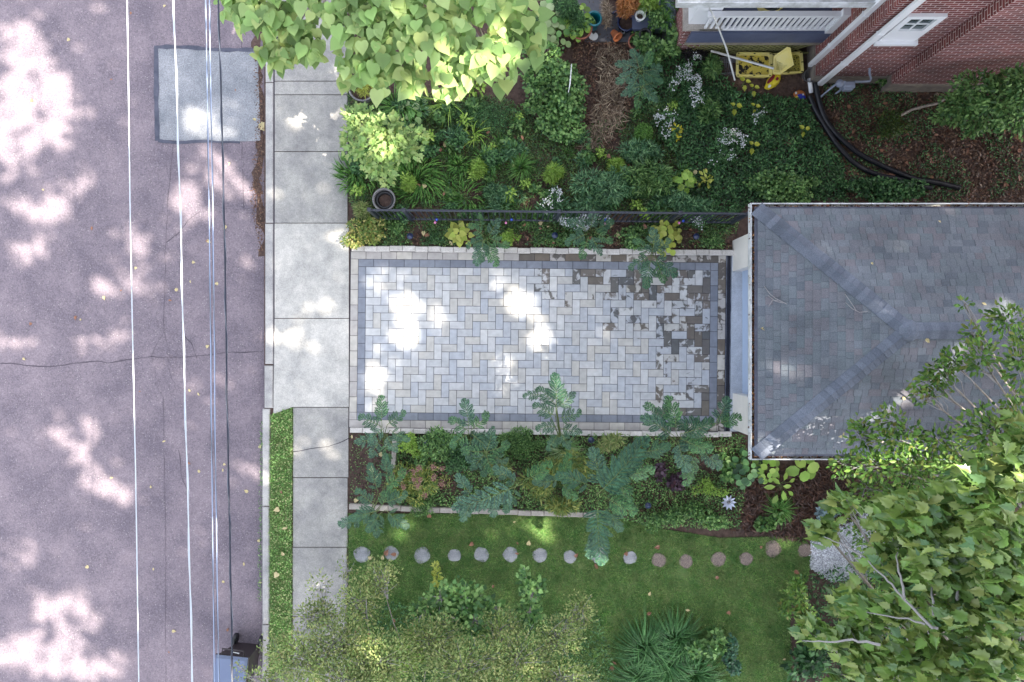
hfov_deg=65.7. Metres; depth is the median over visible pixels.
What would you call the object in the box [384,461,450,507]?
sedum
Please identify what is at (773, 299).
fallen twig
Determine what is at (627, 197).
wild weed
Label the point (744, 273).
door
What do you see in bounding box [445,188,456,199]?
wild weed
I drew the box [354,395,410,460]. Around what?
silk tree seedling
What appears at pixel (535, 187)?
wild weed
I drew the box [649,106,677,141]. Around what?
aster
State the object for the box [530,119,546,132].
wild weed
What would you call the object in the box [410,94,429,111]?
wild weed
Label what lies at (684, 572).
lawn ground
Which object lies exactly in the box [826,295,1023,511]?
leaved tree
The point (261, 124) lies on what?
fallen leaf
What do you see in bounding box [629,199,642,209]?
wild weed
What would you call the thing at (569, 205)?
wild weed
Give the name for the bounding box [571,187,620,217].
feathery weed
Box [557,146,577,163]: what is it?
wild grass
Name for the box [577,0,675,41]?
patio
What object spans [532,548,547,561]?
stepping stone
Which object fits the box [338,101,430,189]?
sapling
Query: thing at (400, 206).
wild weed
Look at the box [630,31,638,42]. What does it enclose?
succulent
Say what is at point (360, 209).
dwarf conifer
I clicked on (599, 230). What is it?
silk tree seedling
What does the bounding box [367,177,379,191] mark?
wild grass
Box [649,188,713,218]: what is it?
feathery weed
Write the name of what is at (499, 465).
yellowing perennial
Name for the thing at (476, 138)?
wild weed
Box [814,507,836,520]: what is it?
succulent tuft
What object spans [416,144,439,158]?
wild weed
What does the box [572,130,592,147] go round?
wild weed
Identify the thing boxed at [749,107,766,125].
aster
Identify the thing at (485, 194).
wild weed
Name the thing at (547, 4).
variegated hosta
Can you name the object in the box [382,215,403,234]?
garden weed
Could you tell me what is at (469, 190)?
strap clump
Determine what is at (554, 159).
wild weed
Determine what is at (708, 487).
lawn edge plant
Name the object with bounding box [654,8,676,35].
spider plant
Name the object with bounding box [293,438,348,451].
sidewalk crack
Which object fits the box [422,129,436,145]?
wild weed
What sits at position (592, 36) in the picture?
broken white lid
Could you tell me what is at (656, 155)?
wild weed
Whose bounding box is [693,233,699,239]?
solar lamp
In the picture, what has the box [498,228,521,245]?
lime shrub
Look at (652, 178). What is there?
feathery weed
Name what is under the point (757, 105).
maple seedling
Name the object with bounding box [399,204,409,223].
wild weed
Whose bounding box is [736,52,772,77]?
storage tote
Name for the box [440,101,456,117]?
wild weed
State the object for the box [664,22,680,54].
garden weed
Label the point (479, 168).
dwarf conifer
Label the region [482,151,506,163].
wild weed
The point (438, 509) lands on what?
block edging
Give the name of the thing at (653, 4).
leafy pot plant
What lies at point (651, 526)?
lawn edge plant
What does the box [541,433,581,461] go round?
variegated grass
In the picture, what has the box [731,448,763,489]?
leafy plant
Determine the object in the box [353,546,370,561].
stepping stone
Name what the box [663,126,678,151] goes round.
wild weed
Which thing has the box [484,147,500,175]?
wild weed
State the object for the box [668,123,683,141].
goldenrod
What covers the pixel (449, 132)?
wild weed
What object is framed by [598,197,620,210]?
wild weed
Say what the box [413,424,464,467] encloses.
azalea shrub
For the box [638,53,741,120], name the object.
groundcover under asters
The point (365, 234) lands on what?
hedge plant
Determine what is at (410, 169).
strap clump
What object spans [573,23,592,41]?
wide terracotta pot
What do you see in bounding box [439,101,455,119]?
wild weed
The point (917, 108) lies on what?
fallen branch
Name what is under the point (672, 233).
lime hosta
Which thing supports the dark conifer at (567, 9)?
on the yard earth
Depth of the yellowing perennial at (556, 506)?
14.86 m
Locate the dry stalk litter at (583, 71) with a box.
[572,39,638,155]
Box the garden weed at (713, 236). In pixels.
[703,233,721,248]
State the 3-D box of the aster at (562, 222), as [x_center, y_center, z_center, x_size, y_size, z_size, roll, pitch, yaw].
[1.309,-2.282,15.251,1.178,0.554,0.378,0,90,0]
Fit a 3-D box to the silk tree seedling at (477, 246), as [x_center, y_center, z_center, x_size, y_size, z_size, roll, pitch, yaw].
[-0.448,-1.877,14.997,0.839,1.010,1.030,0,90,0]
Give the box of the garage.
[732,203,1023,459]
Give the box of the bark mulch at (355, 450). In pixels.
[348,434,393,504]
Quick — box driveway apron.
[273,223,348,413]
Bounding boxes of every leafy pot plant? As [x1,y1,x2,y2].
[638,0,663,14]
[647,7,664,31]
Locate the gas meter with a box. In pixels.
[821,68,871,97]
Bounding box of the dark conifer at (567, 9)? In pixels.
[551,0,585,30]
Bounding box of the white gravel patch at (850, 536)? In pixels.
[809,512,892,582]
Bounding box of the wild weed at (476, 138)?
[471,133,479,141]
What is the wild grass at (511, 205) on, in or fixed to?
on the yard earth
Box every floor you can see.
[347,601,615,681]
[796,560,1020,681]
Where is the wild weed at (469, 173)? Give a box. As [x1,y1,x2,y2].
[466,167,477,180]
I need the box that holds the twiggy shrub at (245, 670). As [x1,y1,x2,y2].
[230,555,360,681]
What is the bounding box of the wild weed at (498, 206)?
[486,195,511,215]
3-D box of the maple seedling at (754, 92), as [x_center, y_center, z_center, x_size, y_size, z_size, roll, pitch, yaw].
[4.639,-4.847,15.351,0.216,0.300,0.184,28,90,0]
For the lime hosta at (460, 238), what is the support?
on the yard earth
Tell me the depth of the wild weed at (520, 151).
15.35 m
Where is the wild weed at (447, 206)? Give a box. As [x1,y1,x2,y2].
[442,202,457,209]
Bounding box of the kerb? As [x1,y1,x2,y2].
[262,1,272,680]
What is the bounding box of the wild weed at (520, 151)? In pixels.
[511,141,529,156]
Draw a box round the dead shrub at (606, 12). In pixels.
[599,0,613,30]
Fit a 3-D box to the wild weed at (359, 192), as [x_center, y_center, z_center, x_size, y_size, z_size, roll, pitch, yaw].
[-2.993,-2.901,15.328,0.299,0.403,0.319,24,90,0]
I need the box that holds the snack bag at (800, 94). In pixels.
[793,90,805,99]
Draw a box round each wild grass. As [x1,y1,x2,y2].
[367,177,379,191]
[419,171,436,191]
[436,146,456,159]
[442,171,459,190]
[488,133,509,153]
[503,196,517,209]
[512,204,539,229]
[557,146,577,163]
[668,95,684,109]
[674,161,694,179]
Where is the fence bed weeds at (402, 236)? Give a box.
[355,215,738,249]
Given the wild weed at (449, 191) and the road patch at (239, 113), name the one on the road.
the road patch at (239, 113)
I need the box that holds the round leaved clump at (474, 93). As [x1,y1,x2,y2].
[469,78,486,97]
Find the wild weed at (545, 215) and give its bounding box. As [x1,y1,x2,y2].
[536,206,555,218]
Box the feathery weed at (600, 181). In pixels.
[566,164,646,205]
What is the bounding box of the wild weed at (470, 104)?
[464,96,484,117]
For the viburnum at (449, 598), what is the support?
on the lawn ground at (684, 572)
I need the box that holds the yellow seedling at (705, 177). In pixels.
[696,169,713,188]
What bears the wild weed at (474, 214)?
on the yard earth
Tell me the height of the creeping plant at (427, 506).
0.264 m
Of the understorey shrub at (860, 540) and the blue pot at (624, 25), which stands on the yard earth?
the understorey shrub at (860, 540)
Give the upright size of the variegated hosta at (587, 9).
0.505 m
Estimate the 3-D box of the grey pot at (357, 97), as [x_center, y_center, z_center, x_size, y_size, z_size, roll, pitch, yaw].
[-2.852,-4.824,15.285,0.536,0.430,0.536,0,90,0]
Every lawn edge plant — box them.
[639,510,665,534]
[653,503,685,527]
[678,501,729,530]
[690,477,729,497]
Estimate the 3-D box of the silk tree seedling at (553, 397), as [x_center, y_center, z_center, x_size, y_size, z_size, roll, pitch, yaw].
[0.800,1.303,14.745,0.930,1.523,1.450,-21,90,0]
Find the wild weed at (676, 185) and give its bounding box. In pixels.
[668,170,688,193]
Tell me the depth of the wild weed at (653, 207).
15.25 m
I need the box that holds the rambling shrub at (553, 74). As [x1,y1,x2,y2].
[518,40,590,115]
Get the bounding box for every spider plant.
[635,1,652,15]
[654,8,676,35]
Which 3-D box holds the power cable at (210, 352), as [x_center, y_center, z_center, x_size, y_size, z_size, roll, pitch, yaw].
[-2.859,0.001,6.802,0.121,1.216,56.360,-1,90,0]
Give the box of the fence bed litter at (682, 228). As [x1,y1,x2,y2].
[375,215,733,249]
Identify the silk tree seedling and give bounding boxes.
[337,453,409,537]
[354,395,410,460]
[448,398,494,463]
[451,460,552,521]
[460,426,509,477]
[465,213,509,266]
[522,372,581,451]
[532,452,578,501]
[555,435,670,565]
[564,210,613,259]
[615,48,663,108]
[627,227,678,288]
[640,395,741,486]
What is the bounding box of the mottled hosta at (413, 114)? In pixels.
[397,93,431,124]
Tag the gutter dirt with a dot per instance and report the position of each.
(255, 41)
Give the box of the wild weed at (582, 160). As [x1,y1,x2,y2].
[572,150,592,169]
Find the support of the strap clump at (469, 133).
on the yard earth
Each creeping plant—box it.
[409,491,443,517]
[497,425,549,459]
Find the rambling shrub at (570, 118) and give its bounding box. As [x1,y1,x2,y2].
[520,92,586,145]
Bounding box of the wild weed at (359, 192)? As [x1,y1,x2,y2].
[349,183,365,198]
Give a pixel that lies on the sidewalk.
(310, 101)
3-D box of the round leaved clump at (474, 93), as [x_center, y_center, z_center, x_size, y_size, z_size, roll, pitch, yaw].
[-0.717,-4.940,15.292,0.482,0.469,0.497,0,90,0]
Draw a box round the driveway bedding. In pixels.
[348,250,738,431]
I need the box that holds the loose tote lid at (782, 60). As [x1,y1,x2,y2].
[773,47,793,74]
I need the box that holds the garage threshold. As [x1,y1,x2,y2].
[730,256,741,430]
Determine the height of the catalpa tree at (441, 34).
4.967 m
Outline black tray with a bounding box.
[653,32,661,39]
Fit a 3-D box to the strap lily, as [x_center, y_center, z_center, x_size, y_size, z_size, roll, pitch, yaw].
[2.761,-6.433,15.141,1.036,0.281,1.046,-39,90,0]
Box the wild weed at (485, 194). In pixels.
[482,187,490,202]
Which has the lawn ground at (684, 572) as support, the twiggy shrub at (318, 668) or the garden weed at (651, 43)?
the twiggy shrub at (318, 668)
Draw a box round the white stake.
[568,64,571,92]
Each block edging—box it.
[349,503,595,517]
[350,427,731,436]
[351,246,733,255]
[391,435,397,468]
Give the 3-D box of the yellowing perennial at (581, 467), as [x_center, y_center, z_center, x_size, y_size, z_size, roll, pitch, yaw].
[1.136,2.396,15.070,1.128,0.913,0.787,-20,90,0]
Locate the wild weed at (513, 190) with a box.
[503,185,516,203]
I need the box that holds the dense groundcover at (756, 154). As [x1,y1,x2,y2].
[674,85,846,217]
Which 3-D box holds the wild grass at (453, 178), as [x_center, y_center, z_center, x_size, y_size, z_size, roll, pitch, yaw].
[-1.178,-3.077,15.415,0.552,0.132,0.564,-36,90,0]
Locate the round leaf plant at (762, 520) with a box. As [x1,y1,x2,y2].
[753,510,784,531]
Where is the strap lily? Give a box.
[645,0,678,31]
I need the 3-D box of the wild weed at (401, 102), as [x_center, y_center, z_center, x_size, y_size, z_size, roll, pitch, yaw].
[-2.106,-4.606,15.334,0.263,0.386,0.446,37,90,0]
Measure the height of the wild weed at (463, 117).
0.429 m
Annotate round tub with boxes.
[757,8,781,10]
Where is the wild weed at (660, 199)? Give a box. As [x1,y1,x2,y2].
[652,182,670,202]
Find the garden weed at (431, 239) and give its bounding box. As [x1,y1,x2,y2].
[419,227,445,245]
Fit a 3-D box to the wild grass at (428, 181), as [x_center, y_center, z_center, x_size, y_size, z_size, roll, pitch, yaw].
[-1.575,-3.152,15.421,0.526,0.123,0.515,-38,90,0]
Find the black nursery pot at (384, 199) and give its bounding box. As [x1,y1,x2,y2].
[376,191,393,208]
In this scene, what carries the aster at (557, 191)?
on the yard earth
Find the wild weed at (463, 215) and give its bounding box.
[458,208,468,218]
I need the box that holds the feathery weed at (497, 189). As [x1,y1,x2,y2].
[483,181,527,205]
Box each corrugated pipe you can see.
[807,95,932,189]
[812,82,960,190]
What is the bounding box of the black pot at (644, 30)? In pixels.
[639,28,651,39]
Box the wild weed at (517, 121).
[509,114,529,132]
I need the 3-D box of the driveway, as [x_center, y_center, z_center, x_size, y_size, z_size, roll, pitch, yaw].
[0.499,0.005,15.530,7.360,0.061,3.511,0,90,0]
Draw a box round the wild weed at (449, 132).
[442,123,469,144]
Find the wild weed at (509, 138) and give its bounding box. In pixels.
[497,130,521,151]
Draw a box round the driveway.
[349,251,725,430]
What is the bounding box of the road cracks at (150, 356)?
[0,41,249,662]
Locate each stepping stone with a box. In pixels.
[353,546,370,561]
[385,546,398,560]
[414,547,429,563]
[448,549,460,560]
[474,547,488,561]
[502,547,516,561]
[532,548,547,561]
[564,550,576,562]
[623,551,636,563]
[652,553,665,566]
[679,554,692,568]
[710,552,725,566]
[739,552,752,564]
[765,540,781,557]
[798,544,811,556]
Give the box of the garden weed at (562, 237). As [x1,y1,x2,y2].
[546,230,573,246]
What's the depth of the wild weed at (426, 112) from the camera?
15.28 m
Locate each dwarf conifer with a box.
[352,199,371,220]
[400,174,416,192]
[470,157,488,180]
[542,162,565,186]
[606,156,624,172]
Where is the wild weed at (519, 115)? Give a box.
[515,112,523,120]
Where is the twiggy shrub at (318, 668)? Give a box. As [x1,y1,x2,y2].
[252,554,603,681]
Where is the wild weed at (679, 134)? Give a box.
[661,116,683,137]
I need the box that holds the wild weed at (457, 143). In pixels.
[451,127,467,152]
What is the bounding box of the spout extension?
[807,78,812,92]
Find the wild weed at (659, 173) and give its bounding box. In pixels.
[648,165,669,181]
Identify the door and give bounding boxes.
[742,270,747,393]
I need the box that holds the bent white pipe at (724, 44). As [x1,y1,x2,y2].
[709,8,735,80]
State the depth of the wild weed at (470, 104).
15.29 m
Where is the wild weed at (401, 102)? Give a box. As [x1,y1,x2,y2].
[394,98,408,113]
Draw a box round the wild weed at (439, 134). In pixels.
[431,129,445,145]
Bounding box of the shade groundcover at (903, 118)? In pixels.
[823,83,1023,202]
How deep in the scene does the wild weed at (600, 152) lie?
15.30 m
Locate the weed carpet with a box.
[346,92,731,246]
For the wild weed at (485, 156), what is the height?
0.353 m
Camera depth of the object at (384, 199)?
15.30 m
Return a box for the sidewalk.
[275,0,348,681]
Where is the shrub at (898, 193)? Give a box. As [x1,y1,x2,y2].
[843,175,928,202]
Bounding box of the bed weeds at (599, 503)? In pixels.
[395,432,747,529]
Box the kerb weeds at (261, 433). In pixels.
[257,421,262,599]
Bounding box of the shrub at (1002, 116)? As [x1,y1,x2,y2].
[928,62,1023,141]
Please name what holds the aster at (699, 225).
on the yard earth
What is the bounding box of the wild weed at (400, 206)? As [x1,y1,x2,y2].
[396,204,408,224]
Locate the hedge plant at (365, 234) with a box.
[339,216,386,249]
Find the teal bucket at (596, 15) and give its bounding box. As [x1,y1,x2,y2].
[588,10,601,30]
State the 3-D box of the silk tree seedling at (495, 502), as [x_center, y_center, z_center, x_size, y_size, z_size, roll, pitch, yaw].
[-0.169,2.671,14.738,1.985,1.537,0.947,-13,90,0]
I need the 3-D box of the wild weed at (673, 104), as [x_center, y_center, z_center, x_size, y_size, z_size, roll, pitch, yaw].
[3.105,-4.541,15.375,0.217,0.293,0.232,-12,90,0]
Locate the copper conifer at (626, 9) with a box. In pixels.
[615,0,640,19]
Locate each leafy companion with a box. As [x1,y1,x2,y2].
[684,625,728,660]
[721,632,741,676]
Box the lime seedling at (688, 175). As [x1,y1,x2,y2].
[672,169,696,193]
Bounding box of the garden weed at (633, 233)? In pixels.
[614,225,641,250]
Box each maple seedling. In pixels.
[731,102,741,114]
[739,77,750,91]
[749,141,759,154]
[750,84,758,95]
[751,103,760,112]
[799,125,809,137]
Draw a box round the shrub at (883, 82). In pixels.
[875,75,888,86]
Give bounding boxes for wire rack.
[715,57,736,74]
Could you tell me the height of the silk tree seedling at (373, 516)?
1.211 m
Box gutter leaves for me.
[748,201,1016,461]
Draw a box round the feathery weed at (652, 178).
[616,159,675,198]
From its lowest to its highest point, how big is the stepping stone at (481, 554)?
0.049 m
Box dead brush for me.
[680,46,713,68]
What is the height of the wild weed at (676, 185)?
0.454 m
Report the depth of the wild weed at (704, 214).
15.28 m
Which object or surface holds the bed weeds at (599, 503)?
on the yard earth
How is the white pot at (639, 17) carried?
on the plant bench
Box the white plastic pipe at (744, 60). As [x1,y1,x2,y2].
[710,50,773,68]
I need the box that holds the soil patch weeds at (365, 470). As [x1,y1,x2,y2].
[349,433,393,504]
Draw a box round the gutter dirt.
[251,31,263,256]
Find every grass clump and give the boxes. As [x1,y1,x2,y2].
[600,640,668,681]
[604,601,680,681]
[622,620,701,681]
[642,605,708,673]
[665,641,730,681]
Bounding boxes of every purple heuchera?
[654,462,668,482]
[666,471,686,491]
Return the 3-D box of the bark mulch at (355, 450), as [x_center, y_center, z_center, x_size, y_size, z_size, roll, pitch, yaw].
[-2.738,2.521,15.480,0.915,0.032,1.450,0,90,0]
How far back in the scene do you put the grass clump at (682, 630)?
15.27 m
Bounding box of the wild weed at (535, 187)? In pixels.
[527,179,541,197]
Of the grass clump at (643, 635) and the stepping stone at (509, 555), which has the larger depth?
the stepping stone at (509, 555)
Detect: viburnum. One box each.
[405,575,509,643]
[515,564,548,625]
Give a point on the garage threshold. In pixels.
(736, 338)
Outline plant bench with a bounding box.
[630,0,662,33]
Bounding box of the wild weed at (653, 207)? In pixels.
[645,196,662,216]
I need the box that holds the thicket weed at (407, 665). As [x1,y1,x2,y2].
[390,628,426,676]
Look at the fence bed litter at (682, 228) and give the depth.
15.48 m
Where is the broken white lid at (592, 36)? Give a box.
[589,32,597,39]
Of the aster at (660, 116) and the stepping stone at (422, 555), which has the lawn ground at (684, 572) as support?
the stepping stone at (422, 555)
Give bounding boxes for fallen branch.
[900,95,948,116]
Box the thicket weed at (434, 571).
[431,560,443,587]
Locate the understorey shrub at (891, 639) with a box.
[884,621,970,640]
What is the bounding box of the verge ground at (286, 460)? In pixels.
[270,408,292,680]
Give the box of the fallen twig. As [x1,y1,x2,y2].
[764,286,785,305]
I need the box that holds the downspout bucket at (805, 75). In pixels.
[802,68,814,81]
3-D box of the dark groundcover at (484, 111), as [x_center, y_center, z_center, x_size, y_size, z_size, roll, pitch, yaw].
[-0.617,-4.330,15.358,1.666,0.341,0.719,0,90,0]
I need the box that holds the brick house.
[807,0,1023,91]
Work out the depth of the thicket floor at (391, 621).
15.33 m
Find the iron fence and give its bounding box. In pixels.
[367,207,747,224]
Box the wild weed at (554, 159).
[552,156,562,169]
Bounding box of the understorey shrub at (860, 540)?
[840,495,906,595]
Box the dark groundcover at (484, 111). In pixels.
[441,100,520,135]
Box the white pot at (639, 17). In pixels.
[635,10,645,21]
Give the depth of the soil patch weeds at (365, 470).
15.48 m
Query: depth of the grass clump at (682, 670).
15.25 m
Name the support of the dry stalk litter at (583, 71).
on the yard earth
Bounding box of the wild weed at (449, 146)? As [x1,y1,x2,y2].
[441,138,454,153]
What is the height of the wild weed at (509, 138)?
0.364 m
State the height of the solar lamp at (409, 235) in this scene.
0.324 m
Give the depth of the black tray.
15.38 m
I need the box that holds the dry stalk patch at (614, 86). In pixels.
[577,41,630,152]
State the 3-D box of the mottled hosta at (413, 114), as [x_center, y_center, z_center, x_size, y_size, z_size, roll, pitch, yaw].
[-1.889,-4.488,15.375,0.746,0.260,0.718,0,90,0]
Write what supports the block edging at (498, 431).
on the yard earth
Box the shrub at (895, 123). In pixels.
[874,109,915,139]
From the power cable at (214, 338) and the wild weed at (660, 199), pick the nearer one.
the power cable at (214, 338)
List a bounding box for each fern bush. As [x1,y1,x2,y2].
[695,93,722,124]
[701,52,723,78]
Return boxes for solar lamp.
[407,233,412,238]
[552,232,557,237]
[588,437,593,442]
[645,502,650,508]
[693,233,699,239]
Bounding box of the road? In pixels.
[0,0,263,681]
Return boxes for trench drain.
[725,256,731,430]
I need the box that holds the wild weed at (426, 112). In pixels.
[408,97,430,117]
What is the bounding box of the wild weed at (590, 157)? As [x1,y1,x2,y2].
[573,144,598,166]
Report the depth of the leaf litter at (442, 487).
15.48 m
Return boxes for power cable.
[126,0,139,681]
[172,0,192,681]
[205,0,214,681]
[209,0,219,681]
[217,0,232,681]
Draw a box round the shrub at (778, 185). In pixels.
[742,166,821,202]
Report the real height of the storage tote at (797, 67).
0.174 m
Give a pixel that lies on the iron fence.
(377, 215)
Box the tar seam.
[154,44,253,143]
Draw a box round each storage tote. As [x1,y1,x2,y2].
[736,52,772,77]
[772,52,803,74]
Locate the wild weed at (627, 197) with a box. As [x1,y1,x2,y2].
[614,188,632,198]
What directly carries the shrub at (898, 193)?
on the yard earth
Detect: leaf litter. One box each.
[397,434,746,529]
[817,85,1023,202]
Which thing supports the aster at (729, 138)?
on the yard earth
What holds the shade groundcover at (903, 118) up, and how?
on the yard earth
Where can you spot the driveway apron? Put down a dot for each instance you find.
(311, 362)
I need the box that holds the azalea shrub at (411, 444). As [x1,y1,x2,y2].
[397,431,428,459]
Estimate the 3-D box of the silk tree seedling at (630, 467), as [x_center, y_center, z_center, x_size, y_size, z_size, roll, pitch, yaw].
[1.586,2.545,14.492,1.592,2.026,2.556,32,90,0]
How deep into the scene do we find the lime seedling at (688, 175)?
15.06 m
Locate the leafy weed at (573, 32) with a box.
[567,10,595,35]
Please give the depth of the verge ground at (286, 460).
15.50 m
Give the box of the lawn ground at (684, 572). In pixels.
[348,513,809,681]
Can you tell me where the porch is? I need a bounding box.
[672,0,875,53]
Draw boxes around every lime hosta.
[444,220,474,247]
[649,220,681,256]
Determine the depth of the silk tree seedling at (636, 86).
14.92 m
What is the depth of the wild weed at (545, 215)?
15.29 m
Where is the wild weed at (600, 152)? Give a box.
[594,147,606,158]
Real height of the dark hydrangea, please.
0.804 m
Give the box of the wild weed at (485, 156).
[480,146,489,165]
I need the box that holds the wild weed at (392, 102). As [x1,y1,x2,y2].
[390,99,402,110]
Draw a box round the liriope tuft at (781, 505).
[760,490,801,528]
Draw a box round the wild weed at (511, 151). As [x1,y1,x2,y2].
[499,140,523,163]
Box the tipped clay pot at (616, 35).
[611,29,622,41]
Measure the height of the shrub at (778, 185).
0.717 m
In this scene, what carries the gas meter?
attached to the brick house
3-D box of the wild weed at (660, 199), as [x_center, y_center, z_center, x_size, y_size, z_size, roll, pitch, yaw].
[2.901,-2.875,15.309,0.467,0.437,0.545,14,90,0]
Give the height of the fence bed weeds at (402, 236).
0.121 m
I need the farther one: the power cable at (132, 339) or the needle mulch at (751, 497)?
the needle mulch at (751, 497)
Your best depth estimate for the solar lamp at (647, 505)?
15.23 m
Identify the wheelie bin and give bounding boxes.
[215,633,262,681]
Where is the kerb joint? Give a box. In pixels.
[273,69,274,405]
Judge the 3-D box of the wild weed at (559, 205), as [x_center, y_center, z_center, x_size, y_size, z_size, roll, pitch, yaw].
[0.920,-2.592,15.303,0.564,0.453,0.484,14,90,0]
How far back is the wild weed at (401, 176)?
15.26 m
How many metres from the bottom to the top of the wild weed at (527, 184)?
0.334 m
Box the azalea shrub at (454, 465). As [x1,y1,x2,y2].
[442,440,471,474]
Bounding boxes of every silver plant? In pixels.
[664,1,674,15]
[664,14,674,31]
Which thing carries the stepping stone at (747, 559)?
on the lawn ground at (684, 572)
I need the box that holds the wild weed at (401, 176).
[400,170,412,182]
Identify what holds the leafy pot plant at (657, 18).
on the plant bench
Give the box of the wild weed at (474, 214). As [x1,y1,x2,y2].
[468,206,486,220]
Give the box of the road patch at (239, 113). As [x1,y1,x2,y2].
[158,49,259,141]
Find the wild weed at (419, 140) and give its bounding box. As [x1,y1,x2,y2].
[411,130,422,144]
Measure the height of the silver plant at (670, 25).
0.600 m
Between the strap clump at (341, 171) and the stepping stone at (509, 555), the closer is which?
the strap clump at (341, 171)
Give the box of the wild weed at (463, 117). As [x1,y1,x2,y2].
[456,112,474,129]
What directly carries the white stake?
in the rambling shrub at (553, 74)
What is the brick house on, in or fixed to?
on the yard earth
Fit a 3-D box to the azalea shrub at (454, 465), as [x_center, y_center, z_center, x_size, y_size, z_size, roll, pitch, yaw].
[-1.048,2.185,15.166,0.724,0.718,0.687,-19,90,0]
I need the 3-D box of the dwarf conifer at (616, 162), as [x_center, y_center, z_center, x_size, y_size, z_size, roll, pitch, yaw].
[2.009,-3.388,15.309,0.401,0.434,0.368,0,90,0]
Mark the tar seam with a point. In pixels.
(156, 92)
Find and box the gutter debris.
[250,59,264,251]
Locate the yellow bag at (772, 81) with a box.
[764,73,780,89]
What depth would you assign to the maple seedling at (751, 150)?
15.27 m
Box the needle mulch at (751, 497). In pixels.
[712,460,861,544]
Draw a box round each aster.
[540,184,563,216]
[549,213,610,231]
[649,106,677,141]
[665,52,703,96]
[686,90,710,109]
[689,216,704,230]
[705,145,737,168]
[712,127,748,150]
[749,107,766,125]
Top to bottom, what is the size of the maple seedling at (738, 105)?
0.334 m
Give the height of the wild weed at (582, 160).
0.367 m
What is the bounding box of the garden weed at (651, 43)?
[633,30,681,66]
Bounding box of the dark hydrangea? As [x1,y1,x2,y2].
[779,642,831,681]
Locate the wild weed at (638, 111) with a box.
[630,108,641,119]
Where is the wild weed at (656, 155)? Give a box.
[647,138,666,162]
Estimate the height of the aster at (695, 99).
0.584 m
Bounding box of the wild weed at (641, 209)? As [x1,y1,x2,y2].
[638,205,646,217]
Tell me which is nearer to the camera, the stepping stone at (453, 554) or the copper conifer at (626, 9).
the copper conifer at (626, 9)
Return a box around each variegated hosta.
[536,0,572,41]
[547,15,571,46]
[556,3,594,42]
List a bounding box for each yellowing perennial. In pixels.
[477,453,514,480]
[516,463,554,506]
[540,448,600,487]
[542,494,583,518]
[593,429,627,453]
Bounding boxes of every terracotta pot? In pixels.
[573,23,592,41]
[628,33,643,50]
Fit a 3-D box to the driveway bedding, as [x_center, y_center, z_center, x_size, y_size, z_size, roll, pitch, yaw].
[0.713,0.007,15.551,7.836,0.078,3.563,0,90,0]
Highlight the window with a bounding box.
[874,13,947,45]
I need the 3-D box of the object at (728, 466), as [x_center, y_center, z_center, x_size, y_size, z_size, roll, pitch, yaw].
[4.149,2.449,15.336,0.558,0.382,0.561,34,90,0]
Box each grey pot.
[349,86,372,102]
[372,188,395,208]
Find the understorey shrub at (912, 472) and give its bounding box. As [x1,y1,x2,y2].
[899,460,972,506]
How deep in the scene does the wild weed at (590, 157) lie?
15.29 m
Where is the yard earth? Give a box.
[264,0,1023,681]
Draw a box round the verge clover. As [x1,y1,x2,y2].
[269,407,292,681]
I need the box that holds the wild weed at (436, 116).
[427,107,451,125]
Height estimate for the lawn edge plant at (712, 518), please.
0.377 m
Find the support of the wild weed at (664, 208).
on the yard earth
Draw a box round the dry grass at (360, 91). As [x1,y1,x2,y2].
[355,84,372,96]
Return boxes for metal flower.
[722,496,736,509]
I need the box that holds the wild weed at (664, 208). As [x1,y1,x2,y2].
[655,203,672,219]
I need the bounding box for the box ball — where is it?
[633,121,654,142]
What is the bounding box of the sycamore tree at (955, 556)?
[787,408,1023,681]
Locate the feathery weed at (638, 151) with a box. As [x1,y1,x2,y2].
[613,136,661,164]
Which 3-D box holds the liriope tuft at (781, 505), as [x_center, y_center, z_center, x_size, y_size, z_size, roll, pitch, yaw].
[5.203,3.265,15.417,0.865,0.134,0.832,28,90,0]
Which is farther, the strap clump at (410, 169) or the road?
the road
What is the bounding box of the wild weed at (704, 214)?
[695,197,712,224]
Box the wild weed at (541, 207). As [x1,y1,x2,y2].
[534,201,552,221]
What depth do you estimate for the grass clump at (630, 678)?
15.27 m
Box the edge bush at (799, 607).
[777,575,820,628]
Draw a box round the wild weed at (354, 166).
[348,156,365,180]
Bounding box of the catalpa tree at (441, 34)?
[213,0,555,107]
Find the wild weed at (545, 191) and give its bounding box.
[539,185,551,203]
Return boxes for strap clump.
[331,147,380,196]
[368,84,425,127]
[389,151,448,211]
[422,80,467,127]
[441,178,485,221]
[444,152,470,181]
[461,117,492,147]
[467,140,506,179]
[501,150,543,183]
[638,186,669,214]
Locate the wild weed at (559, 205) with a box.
[547,196,572,217]
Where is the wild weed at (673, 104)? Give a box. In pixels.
[667,100,678,111]
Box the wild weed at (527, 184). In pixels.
[519,178,530,190]
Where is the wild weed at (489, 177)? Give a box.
[482,173,495,185]
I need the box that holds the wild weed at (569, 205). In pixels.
[563,204,574,217]
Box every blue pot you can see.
[602,0,616,15]
[617,15,631,32]

